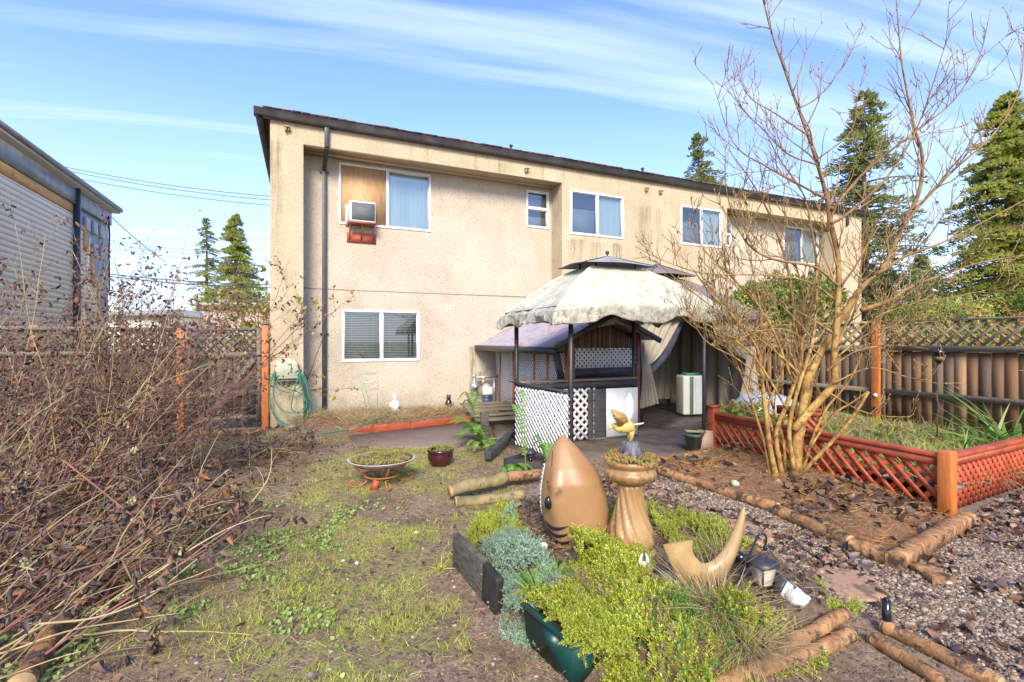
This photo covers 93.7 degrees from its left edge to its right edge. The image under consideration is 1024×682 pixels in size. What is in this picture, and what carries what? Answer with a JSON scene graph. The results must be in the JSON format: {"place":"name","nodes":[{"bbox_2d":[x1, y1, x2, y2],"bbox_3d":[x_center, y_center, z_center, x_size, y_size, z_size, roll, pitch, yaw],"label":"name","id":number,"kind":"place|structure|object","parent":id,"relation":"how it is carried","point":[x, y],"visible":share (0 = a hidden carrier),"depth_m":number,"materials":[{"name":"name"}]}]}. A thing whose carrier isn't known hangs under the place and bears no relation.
{"place":"outdoors","nodes":[
{"label":"outdoors","id":0,"kind":"place"},
{"bbox_2d":[190,303,269,372],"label":"pink house","id":1,"kind":"structure","parent":0,"point":[214,315],"depth_m":24.00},
{"bbox_2d":[349,421,493,447],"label":"path","id":2,"kind":"structure","parent":0,"point":[416,437],"depth_m":7.78,"materials":[{"name":"concrete"}]},
{"bbox_2d":[0,367,1023,681],"bbox_3d":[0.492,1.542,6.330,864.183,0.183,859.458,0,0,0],"label":"ground","id":3,"kind":"structure","parent":0,"point":[316,647],"depth_m":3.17,"materials":[{"name":"soil"}]},
{"bbox_2d":[7,616,75,681],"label":"fallen log","id":4,"kind":"object","parent":3,"relation":"on","point":[35,655],"visible":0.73,"depth_m":2.34,"materials":[{"name":"wood"}]},
{"bbox_2d":[0,120,122,351],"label":"neighbour building","id":5,"kind":"structure","parent":3,"relation":"on","point":[38,183],"depth_m":11.76,"materials":[{"name":"grey paint"}]},
{"bbox_2d":[0,325,175,441],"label":"lattice top fence","id":6,"kind":"object","parent":3,"relation":"on","point":[44,330],"visible":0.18,"depth_m":7.65,"materials":[{"name":"wood"}]},
{"bbox_2d":[0,509,250,681],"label":"tangled shrub","id":7,"kind":"object","parent":3,"relation":"on","point":[42,617],"visible":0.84,"depth_m":2.49,"materials":[{"name":"brown plant"}]},
{"bbox_2d":[0,364,299,626],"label":"tangled shrub","id":8,"kind":"object","parent":3,"relation":"on","point":[29,476],"visible":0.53,"depth_m":4.17,"materials":[{"name":"brown plant"}]},
{"bbox_2d":[0,316,304,515],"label":"tangled shrub","id":9,"kind":"object","parent":3,"relation":"on","point":[176,387],"visible":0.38,"depth_m":5.10,"materials":[{"name":"brown plant"}]},
{"bbox_2d":[0,431,307,677],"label":"tangled shrub","id":10,"kind":"object","parent":3,"relation":"on","point":[124,522],"visible":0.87,"depth_m":2.98,"materials":[{"name":"brown plant"}]},
{"bbox_2d":[38,451,293,624],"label":"rose canes","id":11,"kind":"object","parent":10,"relation":"attached to","point":[122,559],"visible":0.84,"depth_m":2.74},
{"bbox_2d":[108,310,203,356],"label":"white house","id":12,"kind":"structure","parent":3,"relation":"on","point":[195,314],"depth_m":27.36,"materials":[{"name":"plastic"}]},
{"bbox_2d":[0,189,340,506],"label":"tangled shrub","id":13,"kind":"object","parent":3,"relation":"on","point":[82,371],"visible":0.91,"depth_m":5.17,"materials":[{"name":"brown plant"}]},
{"bbox_2d":[176,325,186,433],"bbox_3d":[-5.741,0.690,8.324,0.150,1.920,0.150,0,0,-24],"label":"gate post","id":14,"kind":"object","parent":3,"relation":"on","point":[180,336],"visible":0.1,"depth_m":8.28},
{"bbox_2d":[187,327,261,421],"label":"garden gate","id":15,"kind":"structure","parent":14,"relation":"attached to","point":[252,413],"depth_m":8.65,"materials":[{"name":"wood"}]},
{"bbox_2d":[184,218,221,312],"bbox_3d":[-23.844,-4.070,37.906,5.552,11.340,5.645,0,0,38],"label":"conifer tree","id":16,"kind":"object","parent":3,"relation":"on","point":[207,248],"visible":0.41,"depth_m":37.84,"materials":[{"name":"green plant"}]},
{"bbox_2d":[0,487,408,681],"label":"weeds","id":17,"kind":"object","parent":3,"relation":"on","point":[47,672],"visible":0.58,"depth_m":3.23,"materials":[{"name":"plant"}]},
{"bbox_2d":[169,265,269,386],"bbox_3d":[-5.854,-0.197,12.374,4.616,3.617,5.112,0,0,42],"label":"leafy shrub","id":18,"kind":"object","parent":3,"relation":"on","point":[247,289],"visible":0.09,"depth_m":11.06,"materials":[{"name":"plant"}]},
{"bbox_2d":[190,213,269,310],"bbox_3d":[-20.519,-4.010,35.857,7.055,11.220,7.143,0,0,0],"label":"conifer tree","id":19,"kind":"object","parent":3,"relation":"on","point":[236,249],"visible":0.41,"depth_m":35.54,"materials":[{"name":"green plant"}]},
{"bbox_2d":[190,415,326,474],"bbox_3d":[-3.328,1.427,6.592,1.496,0.825,1.747,0,0,0],"label":"tangled shrub","id":20,"kind":"object","parent":3,"relation":"on","point":[284,450],"visible":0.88,"depth_m":6.51,"materials":[{"name":"brown plant"}]},
{"bbox_2d":[260,323,269,428],"bbox_3d":[-4.545,0.660,8.844,0.150,1.980,0.150,0,0,-24],"label":"gate post","id":21,"kind":"object","parent":3,"relation":"on","point":[265,398],"visible":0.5,"depth_m":8.80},
{"bbox_2d":[187,256,358,417],"bbox_3d":[-4.631,0.013,10.346,3.933,3.196,4.047,0,0,31],"label":"leafy shrub","id":22,"kind":"object","parent":3,"relation":"on","point":[266,295],"visible":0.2,"depth_m":9.45,"materials":[{"name":"green plant"}]},
{"bbox_2d":[1,449,598,681],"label":"loose grit","id":23,"kind":"object","parent":3,"relation":"on","point":[331,651],"visible":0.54,"depth_m":2.98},
{"bbox_2d":[286,400,472,433],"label":"dry grass","id":24,"kind":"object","parent":3,"relation":"on","point":[365,413],"depth_m":9.18,"materials":[{"name":"plant"}]},
{"bbox_2d":[347,450,415,490],"bbox_3d":[-1.450,1.435,5.357,0.744,0.330,0.744,0,0,0],"label":"plant bowl stand","id":25,"kind":"object","parent":3,"relation":"on","point":[373,467],"visible":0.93,"depth_m":5.19,"materials":[{"name":"metal"}]},
{"bbox_2d":[348,447,415,465],"bbox_3d":[-1.455,1.264,5.351,0.732,0.110,0.725,0,0,28],"label":"bowl planting","id":26,"kind":"object","parent":25,"relation":"on","point":[395,450],"visible":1,"depth_m":5.28,"materials":[{"name":"plant"}]},
{"bbox_2d":[0,436,793,681],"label":"lawn leaf litter","id":27,"kind":"object","parent":3,"relation":"on","point":[117,677],"visible":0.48,"depth_m":3.31,"materials":[{"name":"plant"}]},
{"bbox_2d":[427,446,453,466],"bbox_3d":[-0.919,1.488,6.154,0.344,0.215,0.344,0,0,0],"label":"glazed pot","id":28,"kind":"object","parent":3,"relation":"on","point":[437,458],"visible":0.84,"depth_m":6.03,"materials":[{"name":"ceramic"}]},
{"bbox_2d":[453,532,503,614],"bbox_3d":[-0.239,1.490,3.112,0.056,0.279,0.741,0,0,-27],"label":"rotting timber planter","id":29,"kind":"object","parent":3,"relation":"on","point":[471,564],"visible":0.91,"depth_m":3.00,"materials":[{"name":"wood"}]},
{"bbox_2d":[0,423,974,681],"bbox_3d":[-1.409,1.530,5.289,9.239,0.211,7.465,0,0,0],"label":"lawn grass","id":30,"kind":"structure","parent":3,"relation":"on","point":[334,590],"depth_m":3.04,"materials":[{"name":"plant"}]},
{"bbox_2d":[454,490,523,507],"bbox_3d":[-0.221,1.570,4.783,0.700,0.119,0.114,0,0,-20],"label":"edging log","id":31,"kind":"object","parent":3,"relation":"on","point":[485,499],"visible":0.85,"depth_m":4.73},
{"bbox_2d":[447,471,508,496],"bbox_3d":[-0.337,1.469,4.948,0.676,0.148,0.141,0,0,-34],"label":"edging log","id":32,"kind":"object","parent":31,"relation":"on","point":[475,484],"visible":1,"depth_m":4.88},
{"bbox_2d":[520,597,601,681],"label":"green trough planter","id":33,"kind":"object","parent":3,"relation":"on","point":[546,637],"visible":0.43,"depth_m":2.34,"materials":[{"name":"plastic"}]},
{"bbox_2d":[500,569,532,612],"bbox_3d":[0.017,1.438,2.805,0.241,0.180,0.537,0,0,-16],"label":"hanging stonecrop","id":34,"kind":"object","parent":33,"relation":"hanging from","point":[514,601],"visible":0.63,"depth_m":2.75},
{"bbox_2d":[511,583,583,648],"bbox_3d":[0.201,1.358,2.419,0.229,0.161,0.587,0,0,-27],"label":"rim sedum","id":35,"kind":"object","parent":33,"relation":"on","point":[551,607],"visible":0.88,"depth_m":2.40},
{"bbox_2d":[537,574,636,655],"bbox_3d":[0.345,1.323,2.369,0.436,0.165,0.546,0,0,0],"label":"trough sedum","id":36,"kind":"object","parent":33,"relation":"on","point":[589,611],"visible":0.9,"depth_m":2.33,"materials":[{"name":"plant"}]},
{"bbox_2d":[572,619,631,668],"bbox_3d":[0.421,1.383,2.267,0.304,0.184,0.288,0,0,0],"label":"sedum over rim","id":37,"kind":"object","parent":33,"relation":"on","point":[592,645],"visible":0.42,"depth_m":2.20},
{"bbox_2d":[253,105,871,426],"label":"apartment building","id":38,"kind":"structure","parent":3,"relation":"on","point":[475,241],"depth_m":10.63,"materials":[{"name":"beige paint"}]},
{"bbox_2d":[275,359,297,381],"bbox_3d":[-4.185,0.539,8.920,0.390,0.416,0.174,0,0,-24],"label":"hose reel holder","id":39,"kind":"object","parent":38,"relation":"attached to","point":[281,367],"visible":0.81,"depth_m":8.85,"materials":[{"name":"beige plastic"}]},
{"bbox_2d":[269,368,394,433],"bbox_3d":[-3.315,1.060,8.365,2.253,1.139,1.597,0,0,0],"label":"garden hose","id":40,"kind":"object","parent":39,"relation":"hanging from","point":[299,373],"visible":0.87,"depth_m":8.86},
{"bbox_2d":[347,221,375,243],"bbox_3d":[-3.090,-2.234,9.902,0.578,0.373,0.289,0,0,-24],"label":"air conditioner bracket","id":41,"kind":"object","parent":38,"relation":"attached to","point":[361,237],"visible":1,"depth_m":9.96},
{"bbox_2d":[345,200,375,224],"bbox_3d":[-3.123,-2.617,9.883,0.572,0.445,0.324,0,0,-24],"label":"window air conditioner","id":42,"kind":"object","parent":41,"relation":"on","point":[359,211],"depth_m":9.77,"materials":[{"name":"white plastic"}]},
{"bbox_2d":[342,309,419,361],"bbox_3d":[-2.882,-0.109,10.469,1.607,1.083,0.618,0,0,-24],"label":"window","id":43,"kind":"structure","parent":38,"relation":"in","point":[367,335],"depth_m":10.24,"materials":[{"name":"glass"}]},
{"bbox_2d":[339,162,430,231],"bbox_3d":[-2.793,-3.042,10.508,1.925,1.271,0.618,0,0,-24],"label":"window","id":44,"kind":"structure","parent":38,"relation":"in","point":[402,199],"depth_m":10.29,"materials":[{"name":"glass"}]},
{"bbox_2d":[526,189,548,228],"bbox_3d":[0.506,-3.196,11.943,0.613,0.905,0.618,0,0,-24],"label":"window","id":45,"kind":"structure","parent":38,"relation":"in","point":[537,202],"depth_m":11.76,"materials":[{"name":"glass"}]},
{"bbox_2d":[570,189,623,238],"bbox_3d":[1.981,-3.082,12.018,1.542,1.064,0.618,0,0,-24],"label":"window","id":46,"kind":"structure","parent":38,"relation":"in","point":[591,214],"depth_m":11.81,"materials":[{"name":"glass"}]},
{"bbox_2d":[681,205,721,247],"bbox_3d":[5.059,-3.105,13.357,1.478,1.054,0.618,0,0,-24],"label":"window","id":47,"kind":"structure","parent":38,"relation":"in","point":[713,213],"depth_m":13.16,"materials":[{"name":"glass"}]},
{"bbox_2d":[783,225,817,264],"bbox_3d":[9.204,-3.066,15.728,1.671,1.166,0.618,0,0,-24],"label":"window","id":48,"kind":"structure","parent":38,"relation":"in","point":[808,246],"depth_m":15.55,"materials":[{"name":"glass"}]},
{"bbox_2d":[470,496,842,681],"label":"raised bed soil","id":49,"kind":"structure","parent":3,"relation":"on","point":[816,606],"depth_m":2.74,"materials":[{"name":"soil"}]},
{"bbox_2d":[461,497,529,547],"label":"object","id":50,"kind":"object","parent":49,"relation":"on","point":[481,522],"visible":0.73,"depth_m":3.55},
{"bbox_2d":[470,500,565,661],"bbox_3d":[-0.021,1.426,3.057,0.536,0.462,1.346,0,0,-14],"label":"blue green sedum","id":51,"kind":"object","parent":49,"relation":"on","point":[514,543],"visible":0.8,"depth_m":2.94,"materials":[{"name":"plant"}]},
{"bbox_2d":[539,435,608,547],"bbox_3d":[0.448,1.097,3.474,0.497,0.824,0.437,0,0,0],"label":"fish head sculpture","id":52,"kind":"object","parent":49,"relation":"on","point":[572,490],"visible":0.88,"depth_m":3.30,"materials":[{"name":"brown ceramic"}]},
{"bbox_2d":[568,498,621,553],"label":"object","id":53,"kind":"object","parent":49,"relation":"on","point":[582,536],"visible":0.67,"depth_m":3.09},
{"bbox_2d":[595,604,649,681],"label":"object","id":54,"kind":"object","parent":49,"relation":"on","point":[618,660],"visible":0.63,"depth_m":2.22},
{"bbox_2d":[604,454,656,560],"bbox_3d":[0.806,1.129,3.269,0.353,0.662,0.353,0,0,0],"label":"bird bath pedestal","id":55,"kind":"object","parent":49,"relation":"on","point":[629,523],"visible":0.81,"depth_m":3.17,"materials":[{"name":"stone"}]},
{"bbox_2d":[608,393,643,463],"bbox_3d":[0.769,0.586,3.248,0.266,0.449,0.177,0,0,-32],"label":"eagle ornament","id":56,"kind":"object","parent":55,"relation":"on","point":[623,424],"visible":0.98,"depth_m":3.24,"materials":[{"name":"ceramic"}]},
{"bbox_2d":[602,448,659,468],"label":"succulent clump","id":57,"kind":"object","parent":55,"relation":"on","point":[609,453],"visible":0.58,"depth_m":3.19,"materials":[{"name":"brown plant"}]},
{"bbox_2d":[453,491,859,681],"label":"bed straw","id":58,"kind":"object","parent":49,"relation":"on","point":[666,557],"visible":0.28,"depth_m":3.16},
{"bbox_2d":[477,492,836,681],"bbox_3d":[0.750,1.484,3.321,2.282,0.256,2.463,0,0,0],"label":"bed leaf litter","id":59,"kind":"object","parent":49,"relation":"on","point":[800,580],"visible":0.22,"depth_m":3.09,"materials":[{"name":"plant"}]},
{"bbox_2d":[540,556,782,681],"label":"straw in sedum","id":60,"kind":"object","parent":49,"relation":"on","point":[658,618],"visible":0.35,"depth_m":2.47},
{"bbox_2d":[645,497,754,557],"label":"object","id":61,"kind":"object","parent":49,"relation":"on","point":[702,520],"visible":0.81,"depth_m":3.48,"materials":[{"name":"plant"}]},
{"bbox_2d":[663,507,744,587],"bbox_3d":[1.106,1.191,2.756,0.494,0.456,0.084,0,0,-4],"label":"tail fluke sculpture","id":62,"kind":"object","parent":49,"relation":"on","point":[681,552],"visible":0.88,"depth_m":2.73,"materials":[{"name":"paint"}]},
{"bbox_2d":[563,558,846,681],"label":"green moss stems","id":63,"kind":"object","parent":49,"relation":"on","point":[677,597],"visible":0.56,"depth_m":2.34,"materials":[{"name":"plant"}]},
{"bbox_2d":[635,535,821,680],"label":"dry grass tuft","id":64,"kind":"object","parent":49,"relation":"on","point":[709,590],"visible":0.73,"depth_m":2.52,"materials":[{"name":"plant"}]},
{"bbox_2d":[655,561,866,681],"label":"dry grass tuft","id":65,"kind":"object","parent":49,"relation":"on","point":[774,642],"visible":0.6,"depth_m":2.21,"materials":[{"name":"plant"}]},
{"bbox_2d":[747,553,779,587],"bbox_3d":[1.430,1.302,2.736,0.127,0.180,0.127,0,0,-19],"label":"hanging solar lantern","id":66,"kind":"object","parent":49,"relation":"on","point":[762,562],"visible":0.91,"depth_m":2.71,"materials":[{"name":"black metal"}]},
{"bbox_2d":[813,574,899,616],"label":"ground cover plant","id":67,"kind":"object","parent":49,"relation":"on","point":[832,602],"visible":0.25,"depth_m":2.70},
{"bbox_2d":[534,535,836,681],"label":"chartreuse sedum","id":68,"kind":"object","parent":3,"relation":"on","point":[609,560],"visible":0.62,"depth_m":2.41,"materials":[{"name":"plant"}]},
{"bbox_2d":[679,131,727,185],"bbox_3d":[14.378,-6.575,34.037,9.698,16.350,9.780,0,0,34],"label":"conifer tree","id":69,"kind":"object","parent":3,"relation":"on","point":[697,154],"visible":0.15,"depth_m":33.66,"materials":[{"name":"green plant"}]},
{"bbox_2d":[655,465,780,510],"bbox_3d":[2.118,1.551,5.119,0.120,0.129,1.461,0,0,-30],"label":"edging log","id":70,"kind":"object","parent":3,"relation":"on","point":[757,501],"visible":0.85,"depth_m":4.98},
{"bbox_2d":[729,270,798,344],"bbox_3d":[6.304,-0.009,12.296,1.271,3.524,2.776,0,0,0],"label":"hedge bush","id":71,"kind":"object","parent":3,"relation":"on","point":[781,296],"visible":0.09,"depth_m":11.51,"materials":[{"name":"green plant"}]},
{"bbox_2d":[713,626,857,681],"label":"edging log","id":72,"kind":"object","parent":3,"relation":"on","point":[838,639],"visible":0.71,"depth_m":2.35,"materials":[{"name":"wood"}]},
{"bbox_2d":[764,607,850,661],"bbox_3d":[1.548,1.506,2.486,0.702,0.076,0.082,0,0,-30],"label":"edging log","id":73,"kind":"object","parent":72,"relation":"on","point":[821,628],"visible":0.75,"depth_m":2.47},
{"bbox_2d":[654,444,949,541],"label":"mulch leaf litter","id":74,"kind":"object","parent":3,"relation":"on","point":[879,495],"visible":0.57,"depth_m":4.62,"materials":[{"name":"plant"}]},
{"bbox_2d":[798,391,869,475],"bbox_3d":[3.392,0.986,5.075,0.631,0.953,0.092,0,0,29],"label":"leaning branch","id":75,"kind":"object","parent":74,"relation":"on","point":[821,452],"visible":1,"depth_m":5.07,"materials":[{"name":"brown plant"}]},
{"bbox_2d":[763,264,849,349],"bbox_3d":[7.175,-0.080,11.982,1.596,3.649,2.734,0,0,0],"label":"hedge bush","id":76,"kind":"object","parent":3,"relation":"on","point":[797,286],"visible":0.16,"depth_m":11.13,"materials":[{"name":"green plant"}]},
{"bbox_2d":[659,443,954,548],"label":"mulch needles","id":77,"kind":"object","parent":3,"relation":"on","point":[780,502],"visible":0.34,"depth_m":4.88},
{"bbox_2d":[706,404,936,508],"bbox_3d":[3.516,1.278,5.853,0.175,0.645,2.946,0,0,-22],"label":"red lattice planter","id":78,"kind":"object","parent":3,"relation":"on","point":[889,452],"visible":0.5,"depth_m":5.21,"materials":[{"name":"paint"}]},
{"bbox_2d":[633,0,1023,475],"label":"bare tree","id":79,"kind":"object","parent":3,"relation":"on","point":[805,409],"visible":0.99,"depth_m":5.25,"materials":[{"name":"brown plant"}]},
{"bbox_2d":[719,417,1021,487],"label":"planter soil","id":80,"kind":"structure","parent":3,"relation":"on","point":[881,458],"depth_m":6.39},
{"bbox_2d":[719,397,774,429],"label":"leafy plant","id":81,"kind":"object","parent":80,"relation":"on","point":[729,408],"visible":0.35,"depth_m":7.47,"materials":[{"name":"green plant"}]},
{"bbox_2d":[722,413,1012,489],"bbox_3d":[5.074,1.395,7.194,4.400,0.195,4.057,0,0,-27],"label":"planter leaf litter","id":82,"kind":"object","parent":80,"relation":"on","point":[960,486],"visible":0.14,"depth_m":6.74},
{"bbox_2d":[715,405,1023,485],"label":"planter straw","id":83,"kind":"object","parent":80,"relation":"on","point":[886,426],"visible":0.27,"depth_m":6.85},
{"bbox_2d":[716,408,1023,482],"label":"planter weeds","id":84,"kind":"object","parent":80,"relation":"on","point":[889,434],"visible":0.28,"depth_m":6.80,"materials":[{"name":"green plant"}]},
{"bbox_2d":[897,387,1023,447],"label":"long leaved plant","id":85,"kind":"object","parent":80,"relation":"on","point":[994,432],"visible":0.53,"depth_m":6.51,"materials":[{"name":"green plant"}]},
{"bbox_2d":[901,403,1023,444],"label":"long leaved plant","id":86,"kind":"object","parent":80,"relation":"on","point":[972,432],"visible":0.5,"depth_m":6.64,"materials":[{"name":"green plant"}]},
{"bbox_2d":[801,87,970,350],"bbox_3d":[20.191,-6.234,26.957,12.222,15.669,10.862,0,0,-45],"label":"conifer tree","id":87,"kind":"object","parent":3,"relation":"on","point":[863,128],"visible":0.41,"depth_m":26.51,"materials":[{"name":"green plant"}]},
{"bbox_2d":[755,316,1023,437],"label":"cedar board fence","id":88,"kind":"object","parent":3,"relation":"on","point":[993,383],"visible":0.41,"depth_m":8.02,"materials":[{"name":"brown wood"}]},
{"bbox_2d":[867,632,953,681],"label":"edging log","id":89,"kind":"object","parent":3,"relation":"on","point":[910,662],"visible":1,"depth_m":2.36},
{"bbox_2d":[863,294,969,351],"bbox_3d":[13.454,0.108,15.977,2.468,3.249,2.754,0,0,0],"label":"hedge bush","id":90,"kind":"object","parent":3,"relation":"on","point":[912,308],"visible":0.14,"depth_m":15.34,"materials":[{"name":"green plant"}]},
{"bbox_2d":[856,296,1023,386],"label":"twiggy shrub","id":91,"kind":"object","parent":3,"relation":"on","point":[949,322],"visible":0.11,"depth_m":8.41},
{"bbox_2d":[879,620,1005,681],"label":"edging log","id":92,"kind":"object","parent":3,"relation":"on","point":[955,661],"visible":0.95,"depth_m":2.39,"materials":[{"name":"wood"}]},
{"bbox_2d":[937,449,956,516],"bbox_3d":[4.030,1.317,4.444,0.110,0.605,0.110,0,0,-24],"label":"planter corner post","id":93,"kind":"object","parent":3,"relation":"on","point":[946,484],"visible":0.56,"depth_m":4.41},
{"bbox_2d":[900,292,1000,352],"bbox_3d":[17.259,-0.062,18.991,2.737,3.665,2.770,0,0,0],"label":"hedge bush","id":94,"kind":"object","parent":3,"relation":"on","point":[957,301],"visible":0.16,"depth_m":18.30,"materials":[{"name":"green plant"}]},
{"bbox_2d":[888,89,1023,352],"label":"conifer tree","id":95,"kind":"object","parent":3,"relation":"on","point":[1003,164],"visible":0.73,"depth_m":19.63,"materials":[{"name":"green plant"}]},
{"bbox_2d":[956,436,1023,508],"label":"red lattice planter","id":96,"kind":"object","parent":3,"relation":"on","point":[1013,447],"visible":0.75,"depth_m":4.83,"materials":[{"name":"paint"}]},
{"bbox_2d":[988,287,1023,353],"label":"hedge bush","id":97,"kind":"object","parent":3,"relation":"on","point":[1017,305],"visible":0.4,"depth_m":15.60,"materials":[{"name":"green plant"}]},
{"bbox_2d":[0,0,1023,312],"label":"sky","id":98,"kind":"structure","parent":0,"point":[162,92],"materials":[{"name":"blue"}]},
{"bbox_2d":[491,403,774,460],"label":"patio","id":99,"kind":"structure","parent":0,"point":[661,429],"depth_m":8.24,"materials":[{"name":"concrete"}]},
{"bbox_2d":[460,401,513,423],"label":"wooden steps","id":100,"kind":"structure","parent":99,"relation":"on","point":[503,408],"depth_m":9.67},
{"bbox_2d":[475,315,661,427],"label":"lattice shed","id":101,"kind":"structure","parent":99,"relation":"on","point":[604,351],"depth_m":8.52,"materials":[{"name":"black paint"}]},
{"bbox_2d":[497,251,724,454],"bbox_3d":[1.416,0.128,7.163,2.854,2.945,1.829,0,0,-24],"label":"white canopy gazebo","id":102,"kind":"object","parent":99,"relation":"on","point":[589,292],"visible":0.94,"depth_m":6.83,"materials":[{"name":"fabric"}]},
{"bbox_2d":[676,375,701,414],"bbox_3d":[3.805,1.143,10.248,0.485,0.830,0.357,0,0,-9],"label":"portable air conditioner","id":103,"kind":"object","parent":99,"relation":"on","point":[688,395],"visible":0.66,"depth_m":10.09,"materials":[{"name":"beige plastic"}]},
{"bbox_2d":[640,263,764,425],"bbox_3d":[3.243,-0.064,10.701,3.339,3.329,2.850,0,0,-24],"label":"curtained gazebo","id":104,"kind":"object","parent":99,"relation":"on","point":[661,368],"visible":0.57,"depth_m":10.76,"materials":[{"name":"beige fabric"}]},
{"bbox_2d":[537,473,1023,681],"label":"gravel","id":105,"kind":"structure","parent":0,"point":[930,611],"depth_m":3.15,"materials":[{"name":"gravel"}]},
{"bbox_2d":[600,475,1023,679],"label":"gravel leaf litter","id":106,"kind":"object","parent":105,"relation":"on","point":[999,583],"visible":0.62,"depth_m":3.54,"materials":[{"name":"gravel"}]},
{"bbox_2d":[771,504,854,542],"bbox_3d":[2.536,1.563,4.067,0.137,0.135,0.770,0,0,-13],"label":"edging log","id":107,"kind":"object","parent":105,"relation":"on","point":[804,521],"visible":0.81,"depth_m":4.02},
{"bbox_2d":[815,567,886,602],"bbox_3d":[2.230,1.617,3.187,0.435,0.040,0.465,0,0,0],"label":"stepping stone","id":108,"kind":"object","parent":105,"relation":"on","point":[851,582],"visible":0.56,"depth_m":3.15,"materials":[{"name":"stone"}]},
{"bbox_2d":[848,537,890,564],"bbox_3d":[2.654,1.556,3.553,0.137,0.119,0.243,0,0,-39],"label":"edging timber","id":109,"kind":"object","parent":105,"relation":"on","point":[871,551],"visible":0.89,"depth_m":3.52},
{"bbox_2d":[885,510,976,570],"bbox_3d":[3.346,1.555,3.795,1.544,0.122,0.116,0,0,-33],"label":"edging timber","id":110,"kind":"object","parent":105,"relation":"on","point":[933,539],"visible":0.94,"depth_m":3.67,"materials":[{"name":"wood"}]},
{"bbox_2d":[911,563,955,584],"bbox_3d":[2.836,1.572,3.237,0.144,0.061,0.193,0,0,5],"label":"wood block","id":111,"kind":"object","parent":105,"relation":"on","point":[931,574],"depth_m":3.20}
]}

